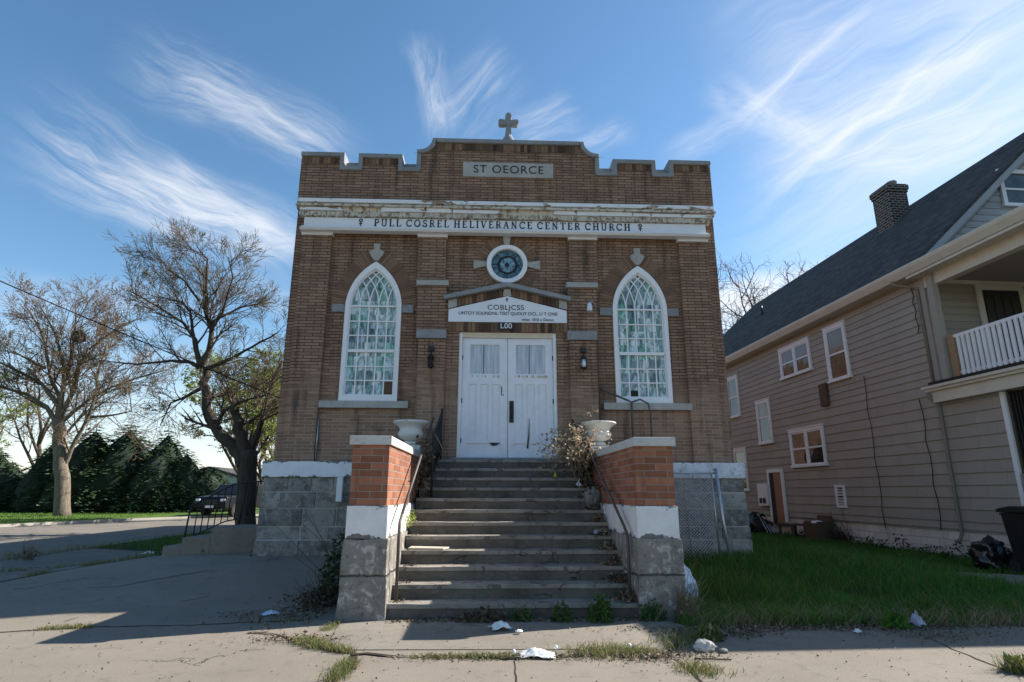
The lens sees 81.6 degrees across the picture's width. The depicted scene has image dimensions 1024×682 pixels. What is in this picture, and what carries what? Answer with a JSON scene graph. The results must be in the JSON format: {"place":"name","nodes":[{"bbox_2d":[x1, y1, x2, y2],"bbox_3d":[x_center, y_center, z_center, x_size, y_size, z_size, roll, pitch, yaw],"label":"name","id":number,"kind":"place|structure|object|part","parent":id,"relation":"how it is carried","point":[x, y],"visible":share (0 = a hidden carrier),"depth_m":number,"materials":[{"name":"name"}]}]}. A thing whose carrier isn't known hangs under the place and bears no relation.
{"place":"outdoors","nodes":[
{"label":"outdoors","id":0,"kind":"place"},
{"bbox_2d":[0,548,160,582],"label":"broken pavement","id":1,"kind":"structure","parent":0,"point":[87,555],"depth_m":13.35,"materials":[{"name":"concrete"}]},
{"bbox_2d":[14,535,40,560],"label":"weed stalk","id":2,"kind":"object","parent":1,"relation":"on","point":[28,556],"visible":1,"depth_m":13.21,"materials":[{"name":"green plant"}]},
{"bbox_2d":[0,517,257,559],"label":"street","id":3,"kind":"structure","parent":0,"point":[60,536],"depth_m":22.76,"materials":[{"name":"grey asphalt"}]},
{"bbox_2d":[195,484,262,516],"bbox_3d":[-17.807,10.290,38.440,2.484,1.989,5.491,-2,-15,9],"label":"parked car","id":4,"kind":"object","parent":3,"relation":"on","point":[226,502],"visible":0.56,"depth_m":36.35,"materials":[{"name":"black paint"}]},
{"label":"side window","id":5,"kind":"part","parent":4,"relation":"part of","materials":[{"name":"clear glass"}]},
{"bbox_2d":[0,507,259,523],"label":"lawn","id":6,"kind":"structure","parent":0,"point":[142,516],"depth_m":35.36,"materials":[{"name":"green plant"}]},
{"bbox_2d":[0,448,17,469],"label":"spruce","id":7,"kind":"object","parent":6,"relation":"on","point":[3,459],"visible":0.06,"depth_m":46.54,"materials":[{"name":"green plant"}]},
{"bbox_2d":[0,461,26,511],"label":"spruce","id":8,"kind":"object","parent":6,"relation":"on","point":[6,474],"visible":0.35,"depth_m":43.92,"materials":[{"name":"green plant"}]},
{"bbox_2d":[0,443,52,511],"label":"spruce","id":9,"kind":"object","parent":6,"relation":"on","point":[30,478],"visible":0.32,"depth_m":42.73,"materials":[{"name":"green plant"}]},
{"bbox_2d":[0,346,132,465],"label":"bare tree","id":10,"kind":"object","parent":6,"relation":"on","point":[37,446],"visible":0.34,"depth_m":57.92,"materials":[{"name":"brown plant"}]},
{"bbox_2d":[21,427,118,512],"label":"spruce","id":11,"kind":"object","parent":6,"relation":"on","point":[84,450],"visible":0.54,"depth_m":42.36,"materials":[{"name":"green plant"}]},
{"bbox_2d":[0,268,194,515],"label":"shade tree","id":12,"kind":"object","parent":6,"relation":"on","point":[61,449],"visible":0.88,"depth_m":37.32,"materials":[{"name":"brown plant"}]},
{"bbox_2d":[70,330,87,342],"bbox_3d":[-27.295,-0.351,37.361,0.898,0.844,0.866,-11,-18,36],"label":"bird nest","id":13,"kind":"object","parent":12,"relation":"on","point":[84,339],"visible":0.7,"depth_m":37.16,"materials":[{"name":"brown plant"}]},
{"bbox_2d":[44,423,159,513],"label":"spruce","id":14,"kind":"object","parent":6,"relation":"on","point":[113,467],"visible":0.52,"depth_m":42.93,"materials":[{"name":"green plant"}]},
{"bbox_2d":[97,445,181,513],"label":"spruce","id":15,"kind":"object","parent":6,"relation":"on","point":[146,480],"visible":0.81,"depth_m":42.50,"materials":[{"name":"green plant"}]},
{"bbox_2d":[147,431,189,464],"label":"spruce","id":16,"kind":"object","parent":6,"relation":"on","point":[167,441],"visible":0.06,"depth_m":47.50,"materials":[{"name":"green plant"}]},
{"bbox_2d":[160,450,204,511],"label":"spruce","id":17,"kind":"object","parent":6,"relation":"on","point":[185,468],"visible":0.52,"depth_m":43.92,"materials":[{"name":"green plant"}]},
{"bbox_2d":[157,466,227,512],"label":"spruce","id":18,"kind":"object","parent":6,"relation":"on","point":[209,483],"visible":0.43,"depth_m":43.71,"materials":[{"name":"green plant"}]},
{"bbox_2d":[210,467,232,510],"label":"spruce","id":19,"kind":"object","parent":6,"relation":"on","point":[222,479],"visible":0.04,"depth_m":46.96,"materials":[{"name":"green plant"}]},
{"bbox_2d":[211,356,280,460],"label":"bare tree","id":20,"kind":"object","parent":6,"relation":"on","point":[267,442],"visible":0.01,"depth_m":44.90,"materials":[{"name":"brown plant"}]},
{"bbox_2d":[219,381,279,507],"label":"bare tree","id":21,"kind":"object","parent":6,"relation":"on","point":[259,466],"visible":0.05,"depth_m":55.28,"materials":[{"name":"brown plant"}]},
{"bbox_2d":[97,528,211,558],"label":"verge grass","id":22,"kind":"structure","parent":0,"point":[160,543],"depth_m":17.45,"materials":[{"name":"green plant"}]},
{"bbox_2d":[0,531,1023,628],"bbox_3d":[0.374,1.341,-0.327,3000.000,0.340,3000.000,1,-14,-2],"label":"ground","id":23,"kind":"structure","parent":0,"point":[153,547],"depth_m":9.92,"materials":[{"name":"green plant"}]},
{"bbox_2d":[0,372,44,456],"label":"leafing tree","id":24,"kind":"object","parent":23,"relation":"on","point":[17,411],"visible":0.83,"depth_m":46.18,"materials":[{"name":"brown plant"}]},
{"bbox_2d":[0,514,258,526],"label":"kerb","id":25,"kind":"structure","parent":23,"relation":"on","point":[81,521],"depth_m":30.68,"materials":[{"name":"concrete"}]},
{"bbox_2d":[73,215,288,524],"bbox_3d":[-12.983,0.826,24.602,9.561,13.758,6.156,1,-14,-2],"label":"street tree","id":26,"kind":"object","parent":23,"relation":"on","point":[242,452],"visible":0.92,"depth_m":24.65,"materials":[{"name":"brown plant"}]},
{"bbox_2d":[176,346,283,494],"bbox_3d":[-15.726,5.152,34.087,6.498,10.117,8.530,10,-17,-34],"label":"leafing tree","id":27,"kind":"object","parent":23,"relation":"on","point":[252,426],"visible":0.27,"depth_m":33.89,"materials":[{"name":"green plant"}]},
{"bbox_2d":[200,466,263,483],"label":"garage","id":28,"kind":"structure","parent":23,"relation":"on","point":[231,476],"depth_m":55.60,"materials":[{"name":"grey"}]},
{"bbox_2d":[335,436,424,621],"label":"stair wall","id":29,"kind":"structure","parent":23,"relation":"on","point":[383,470],"depth_m":7.46,"materials":[{"name":"concrete"}]},
{"bbox_2d":[393,419,428,448],"bbox_3d":[-1.889,1.758,11.043,0.666,0.525,0.666,1,-14,-2],"label":"urn","id":30,"kind":"object","parent":29,"relation":"on","point":[410,430],"visible":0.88,"depth_m":10.88,"materials":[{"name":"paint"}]},
{"bbox_2d":[253,112,752,557],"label":"church","id":31,"kind":"structure","parent":23,"relation":"on","point":[508,296],"depth_m":12.50,"materials":[{"name":"brick"}]},
{"bbox_2d":[0,280,278,397],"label":"overhead cable","id":32,"kind":"object","parent":31,"relation":"attached to","point":[132,337],"visible":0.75,"depth_m":12.72,"materials":[{"name":"black plastic"}]},
{"bbox_2d":[318,262,408,408],"bbox_3d":[-2.996,-0.156,12.459,1.790,3.169,0.315,1,-14,-2],"label":"arched window","id":33,"kind":"structure","parent":31,"relation":"in","point":[369,369],"depth_m":12.37,"materials":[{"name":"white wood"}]},
{"bbox_2d":[460,338,507,457],"bbox_3d":[-0.566,1.135,12.101,0.942,2.450,0.082,1,-14,-2],"label":"door","id":34,"kind":"structure","parent":31,"relation":"in","point":[483,432],"depth_m":12.07,"materials":[{"name":"paint"}]},
{"bbox_2d":[487,245,527,282],"bbox_3d":[-0.108,-1.662,12.906,0.890,0.890,0.140,1,-14,-2],"label":"rose window","id":35,"kind":"structure","parent":31,"relation":"in","point":[505,263],"depth_m":12.90,"materials":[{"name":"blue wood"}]},
{"bbox_2d":[507,338,554,457],"bbox_3d":[0.385,1.138,12.108,0.942,2.450,0.142,1,-14,-2],"label":"door","id":36,"kind":"structure","parent":31,"relation":"in","point":[530,361],"depth_m":12.12,"materials":[{"name":"paint"}]},
{"bbox_2d":[603,266,691,410],"bbox_3d":[2.789,-0.089,12.676,1.830,3.169,0.315,1,-14,-2],"label":"arched window","id":37,"kind":"structure","parent":31,"relation":"in","point":[642,361],"depth_m":12.59,"materials":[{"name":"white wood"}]},
{"bbox_2d":[586,437,688,622],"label":"stair wall","id":38,"kind":"structure","parent":23,"relation":"on","point":[637,473],"depth_m":7.67,"materials":[{"name":"concrete"}]},
{"bbox_2d":[581,421,615,449],"bbox_3d":[1.638,1.798,11.175,0.666,0.525,0.666,1,-14,-2],"label":"urn","id":39,"kind":"object","parent":38,"relation":"on","point":[600,439],"visible":0.71,"depth_m":11.01,"materials":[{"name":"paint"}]},
{"bbox_2d":[668,561,710,621],"bbox_3d":[2.131,3.088,7.287,0.584,0.769,0.815,1,-14,-2],"label":"dry grass tuft","id":40,"kind":"object","parent":23,"relation":"on","point":[690,605],"visible":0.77,"depth_m":7.21,"materials":[{"name":"plant"}]},
{"bbox_2d":[684,564,697,598],"bbox_3d":[2.388,3.403,8.419,0.476,0.549,0.370,1,-14,-2],"label":"plastic bag","id":41,"kind":"object","parent":23,"relation":"on","point":[688,583],"visible":0.2,"depth_m":8.30,"materials":[{"name":"white plastic"}]},
{"bbox_2d":[674,468,731,561],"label":"chain link gate","id":42,"kind":"structure","parent":23,"relation":"on","point":[714,507],"depth_m":11.14,"materials":[{"name":"metal"}]},
{"bbox_2d":[696,621,725,641],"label":"weed","id":43,"kind":"object","parent":23,"relation":"on","point":[714,629],"visible":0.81,"depth_m":6.21,"materials":[{"name":"green plant"}]},
{"bbox_2d":[717,260,806,332],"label":"bare tree","id":44,"kind":"object","parent":23,"relation":"on","point":[787,273],"visible":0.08,"depth_m":47.17,"materials":[{"name":"brown plant"}]},
{"bbox_2d":[748,511,776,533],"bbox_3d":[9.352,6.927,22.647,1.179,0.805,2.565,1,-14,-2],"label":"scrap pile","id":45,"kind":"object","parent":23,"relation":"on","point":[758,522],"visible":0.73,"depth_m":22.07,"materials":[{"name":"black plastic"}]},
{"bbox_2d":[715,248,832,334],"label":"bare tree","id":46,"kind":"object","parent":23,"relation":"on","point":[741,299],"visible":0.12,"depth_m":53.28,"materials":[{"name":"brown plant"}]},
{"bbox_2d":[777,523,802,538],"bbox_3d":[9.718,6.556,20.410,0.650,0.520,1.000,1,-14,-2],"label":"work table","id":47,"kind":"object","parent":23,"relation":"on","point":[794,528],"visible":0.68,"depth_m":20.51,"materials":[{"name":"brown wood"}]},
{"bbox_2d":[803,515,833,541],"bbox_3d":[10.011,6.137,19.393,0.550,0.830,0.800,1,-14,-2],"label":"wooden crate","id":48,"kind":"object","parent":23,"relation":"on","point":[810,529],"visible":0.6,"depth_m":19.06,"materials":[{"name":"brown wood"}]},
{"bbox_2d":[819,509,856,541],"bbox_3d":[10.034,5.827,18.530,0.748,1.112,2.021,1,-14,-2],"label":"bush","id":49,"kind":"object","parent":23,"relation":"on","point":[840,536],"visible":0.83,"depth_m":18.38,"materials":[{"name":"brown plant"}]},
{"bbox_2d":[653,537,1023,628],"bbox_3d":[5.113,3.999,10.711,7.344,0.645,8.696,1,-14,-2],"label":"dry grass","id":50,"kind":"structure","parent":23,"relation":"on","point":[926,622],"depth_m":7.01,"materials":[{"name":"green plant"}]},
{"bbox_2d":[723,132,1023,558],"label":"house","id":51,"kind":"structure","parent":23,"relation":"on","point":[875,379],"depth_m":16.76,"materials":[{"name":"beige"}]},
{"bbox_2d":[727,374,741,418],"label":"window","id":52,"kind":"structure","parent":51,"relation":"in","point":[732,381],"depth_m":26.30,"materials":[{"name":"white wood"}]},
{"bbox_2d":[733,447,750,490],"bbox_3d":[9.832,5.520,25.493,0.105,1.820,1.230,1,-14,-5],"label":"window","id":53,"kind":"structure","parent":51,"relation":"in","point":[740,456],"depth_m":25.22,"materials":[{"name":"white wood"}]},
{"bbox_2d":[754,397,773,444],"bbox_3d":[10.034,3.208,23.626,0.105,1.780,1.150,1,-14,-5],"label":"window","id":54,"kind":"structure","parent":51,"relation":"in","point":[763,413],"depth_m":23.62,"materials":[{"name":"white wood"}]},
{"bbox_2d":[777,336,812,380],"bbox_3d":[10.253,0.667,21.552,0.105,1.200,2.080,1,-14,-5],"label":"window","id":55,"kind":"structure","parent":51,"relation":"in","point":[795,359],"depth_m":21.45,"materials":[{"name":"white wood"}]},
{"bbox_2d":[787,424,828,467],"bbox_3d":[10.260,3.682,20.650,0.105,1.370,2.180,1,-14,-5],"label":"window","id":56,"kind":"structure","parent":51,"relation":"in","point":[807,444],"depth_m":20.55,"materials":[{"name":"white wood"}]},
{"bbox_2d":[821,320,852,383],"bbox_3d":[10.454,0.362,19.121,0.105,1.850,1.180,1,-14,-5],"label":"window","id":57,"kind":"structure","parent":51,"relation":"in","point":[834,335],"depth_m":19.10,"materials":[{"name":"white wood"}]},
{"bbox_2d":[995,169,1023,206],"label":"window","id":58,"kind":"structure","parent":51,"relation":"in","point":[1012,189],"depth_m":16.59,"materials":[{"name":"white wood"}]},
{"bbox_2d":[785,530,969,560],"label":"foundation weeds","id":59,"kind":"object","parent":23,"relation":"on","point":[898,538],"visible":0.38,"depth_m":15.82,"materials":[{"name":"green plant"}]},
{"bbox_2d":[877,609,914,629],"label":"weed","id":60,"kind":"object","parent":23,"relation":"on","point":[894,621],"visible":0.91,"depth_m":6.76,"materials":[{"name":"green plant"}]},
{"bbox_2d":[968,534,1014,570],"bbox_3d":[9.931,4.378,12.314,0.781,0.680,0.707,1,-14,-2],"label":"rubbish bag","id":61,"kind":"object","parent":23,"relation":"on","point":[987,551],"visible":0.84,"depth_m":12.11,"materials":[{"name":"black plastic"}]},
{"bbox_2d":[995,506,1023,572],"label":"trash bin","id":62,"kind":"object","parent":23,"relation":"on","point":[1012,517],"visible":0.95,"depth_m":11.45,"materials":[{"name":"black plastic"}]},
{"bbox_2d":[0,552,1023,681],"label":"pavement","id":63,"kind":"structure","parent":0,"point":[118,599],"depth_m":5.93,"materials":[{"name":"concrete"}]},
{"bbox_2d":[155,542,174,554],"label":"weed","id":64,"kind":"object","parent":63,"relation":"on","point":[156,551],"visible":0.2,"depth_m":12.50,"materials":[{"name":"green plant"}]},
{"bbox_2d":[162,524,257,556],"bbox_3d":[-5.907,4.330,12.367,1.970,0.900,1.450,1,-14,-2],"label":"side stoop","id":65,"kind":"object","parent":63,"relation":"on","point":[234,538],"visible":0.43,"depth_m":11.71,"materials":[{"name":"concrete"}]},
{"bbox_2d":[183,481,262,537],"bbox_3d":[-6.131,3.935,13.156,2.230,1.657,0.039,1,-14,-2],"label":"stoop railing","id":66,"kind":"object","parent":65,"relation":"on","point":[244,495],"visible":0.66,"depth_m":13.19,"materials":[{"name":"black metal"}]},
{"bbox_2d":[260,609,279,615],"bbox_3d":[-3.026,3.397,7.430,0.224,0.059,0.102,11,-18,-36],"label":"plastic scrap","id":67,"kind":"object","parent":63,"relation":"on","point":[271,611],"visible":1,"depth_m":7.40,"materials":[{"name":"white plastic"}]},
{"bbox_2d":[293,569,338,610],"bbox_3d":[-2.480,3.343,8.097,0.933,0.523,1.022,1,-14,-2],"label":"bramble","id":68,"kind":"object","parent":63,"relation":"on","point":[318,596],"visible":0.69,"depth_m":7.86,"materials":[{"name":"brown plant"}]},
{"bbox_2d":[275,497,415,597],"bbox_3d":[-2.533,2.819,8.709,2.086,1.694,1.886,1,-14,-2],"label":"bramble","id":69,"kind":"object","parent":63,"relation":"on","point":[336,567],"visible":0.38,"depth_m":8.37,"materials":[{"name":"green plant"}]},
{"bbox_2d":[325,618,686,650],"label":"entrance slab","id":70,"kind":"structure","parent":63,"relation":"on","point":[437,635],"depth_m":6.41,"materials":[{"name":"concrete"}]},
{"bbox_2d":[454,596,507,622],"bbox_3d":[-0.369,3.228,7.091,0.652,0.357,0.282,1,-14,-2],"label":"dead weed","id":71,"kind":"object","parent":70,"relation":"on","point":[485,617],"visible":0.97,"depth_m":7.05,"materials":[{"name":"brown plant"}]},
{"bbox_2d":[488,621,511,629],"bbox_3d":[-0.133,3.173,6.636,0.242,0.075,0.196,5,-15,-17],"label":"wrapper","id":72,"kind":"object","parent":70,"relation":"on","point":[497,625],"visible":1,"depth_m":6.59,"materials":[{"name":"white paper"}]},
{"bbox_2d":[509,595,536,621],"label":"weed","id":73,"kind":"object","parent":70,"relation":"on","point":[519,615],"visible":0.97,"depth_m":7.11,"materials":[{"name":"green plant"}]},
{"bbox_2d":[549,600,574,621],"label":"weed","id":74,"kind":"object","parent":70,"relation":"on","point":[566,610],"visible":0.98,"depth_m":7.08,"materials":[{"name":"green plant"}]},
{"bbox_2d":[584,592,615,623],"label":"weed","id":75,"kind":"object","parent":70,"relation":"on","point":[606,610],"visible":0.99,"depth_m":7.06,"materials":[{"name":"green plant"}]},
{"bbox_2d":[624,583,673,621],"bbox_3d":[1.666,3.173,7.221,0.682,0.490,0.328,-7,-16,25],"label":"weed","id":76,"kind":"object","parent":70,"relation":"on","point":[654,613],"visible":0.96,"depth_m":7.14,"materials":[{"name":"green plant"}]},
{"bbox_2d":[386,457,637,619],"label":"entrance steps","id":77,"kind":"structure","parent":63,"relation":"on","point":[505,530],"depth_m":8.71,"materials":[{"name":"concrete"}]},
{"bbox_2d":[405,509,416,527],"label":"weed","id":78,"kind":"object","parent":77,"relation":"on","point":[411,518],"visible":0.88,"depth_m":8.99,"materials":[{"name":"green plant"}]},
{"bbox_2d":[394,417,433,601],"bbox_3d":[-1.518,2.361,9.386,0.121,2.739,3.461,0,-14,-1],"label":"handrail","id":79,"kind":"object","parent":77,"relation":"on","point":[412,481],"visible":0.9,"depth_m":7.67,"materials":[{"name":"black metal"}]},
{"bbox_2d":[408,546,448,549],"bbox_3d":[-1.193,2.971,8.515,0.553,0.035,0.231,0,-14,2],"label":"broken board","id":80,"kind":"object","parent":77,"relation":"on","point":[425,548],"visible":1,"depth_m":8.43,"materials":[{"name":"beige wood"}]},
{"bbox_2d":[430,408,442,497],"bbox_3d":[-1.376,2.023,10.877,0.039,1.750,1.309,0,-14,0],"label":"iron railing","id":81,"kind":"object","parent":77,"relation":"on","point":[437,454],"visible":0.87,"depth_m":10.82,"materials":[{"name":"black metal"}]},
{"bbox_2d":[415,425,442,494],"bbox_3d":[-1.475,2.100,10.430,0.494,1.228,1.893,2,-14,-7],"label":"dead creeper","id":82,"kind":"object","parent":81,"relation":"hanging from","point":[426,464],"visible":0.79,"depth_m":9.99,"materials":[{"name":"brown plant"}]},
{"bbox_2d":[533,408,611,505],"bbox_3d":[1.185,2.072,10.680,1.502,1.775,1.683,-11,-18,37],"label":"dried plant","id":83,"kind":"object","parent":77,"relation":"on","point":[577,453],"visible":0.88,"depth_m":10.51,"materials":[{"name":"brown plant"}]},
{"bbox_2d":[571,419,583,474],"bbox_3d":[1.225,1.968,11.074,0.035,1.166,1.134,1,-14,-4],"label":"iron railing","id":84,"kind":"object","parent":77,"relation":"on","point":[580,443],"visible":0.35,"depth_m":11.16,"materials":[{"name":"black metal"}]},
{"bbox_2d":[584,486,600,508],"bbox_3d":[1.341,2.632,9.969,0.281,0.374,0.360,1,-14,-2],"label":"rubble block","id":85,"kind":"object","parent":77,"relation":"on","point":[594,495],"depth_m":9.86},
{"bbox_2d":[577,425,631,600],"bbox_3d":[1.423,2.463,9.479,0.121,2.599,3.462,1,-14,-4],"label":"handrail","id":86,"kind":"object","parent":77,"relation":"on","point":[607,490],"visible":0.77,"depth_m":7.99,"materials":[{"name":"black metal"}]},
{"bbox_2d":[0,540,1023,681],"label":"crack grass","id":87,"kind":"structure","parent":63,"relation":"on","point":[326,644],"depth_m":5.72,"materials":[{"name":"green plant"}]},
{"bbox_2d":[3,459,1023,681],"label":"leaf litter","id":88,"kind":"object","parent":63,"relation":"on","point":[622,577],"visible":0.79,"depth_m":6.74,"materials":[{"name":"brown plant"}]},
{"bbox_2d":[516,647,554,658],"bbox_3d":[0.227,2.923,5.581,0.391,0.079,0.189,-1,-14,5],"label":"paper bag","id":89,"kind":"object","parent":63,"relation":"on","point":[539,652],"visible":0.98,"depth_m":5.53,"materials":[{"name":"white paper"}]},
{"bbox_2d":[693,638,716,651],"bbox_3d":[1.882,2.972,5.802,0.220,0.115,0.150,5,-15,-19],"label":"stone","id":90,"kind":"object","parent":63,"relation":"on","point":[703,645],"visible":0.99,"depth_m":5.76,"materials":[{"name":"white stone"}]},
{"bbox_2d":[694,658,731,659],"bbox_3d":[1.853,2.932,5.467,0.335,0.017,0.033,-1,-14,6],"label":"stick","id":91,"kind":"object","parent":63,"relation":"on","point":[713,659],"visible":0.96,"depth_m":5.46,"materials":[{"name":"brown wood"}]},
{"bbox_2d":[718,648,727,652],"bbox_3d":[2.046,2.995,5.745,0.090,0.042,0.080,-3,-15,14],"label":"stone","id":92,"kind":"object","parent":63,"relation":"on","point":[722,650],"visible":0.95,"depth_m":5.72,"materials":[{"name":"grey stone"}]},
{"bbox_2d":[907,610,926,626],"bbox_3d":[4.704,3.224,6.909,0.211,0.169,0.177,7,-16,-26],"label":"grey wrapper","id":93,"kind":"object","parent":63,"relation":"on","point":[915,619],"visible":0.91,"depth_m":6.87,"materials":[{"name":"grey plastic"}]},
{"bbox_2d":[1002,652,1023,673],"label":"weed","id":94,"kind":"object","parent":63,"relation":"on","point":[1011,662],"visible":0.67,"depth_m":5.15,"materials":[{"name":"green plant"}]},
{"bbox_2d":[0,0,1023,473],"label":"sky","id":95,"kind":"structure","parent":0,"point":[116,115],"materials":[{"name":"blue"}]},
{"bbox_2d":[959,572,1023,585],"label":"path","id":96,"kind":"structure","parent":0,"point":[1021,577],"depth_m":10.60,"materials":[{"name":"concrete"}]}
]}

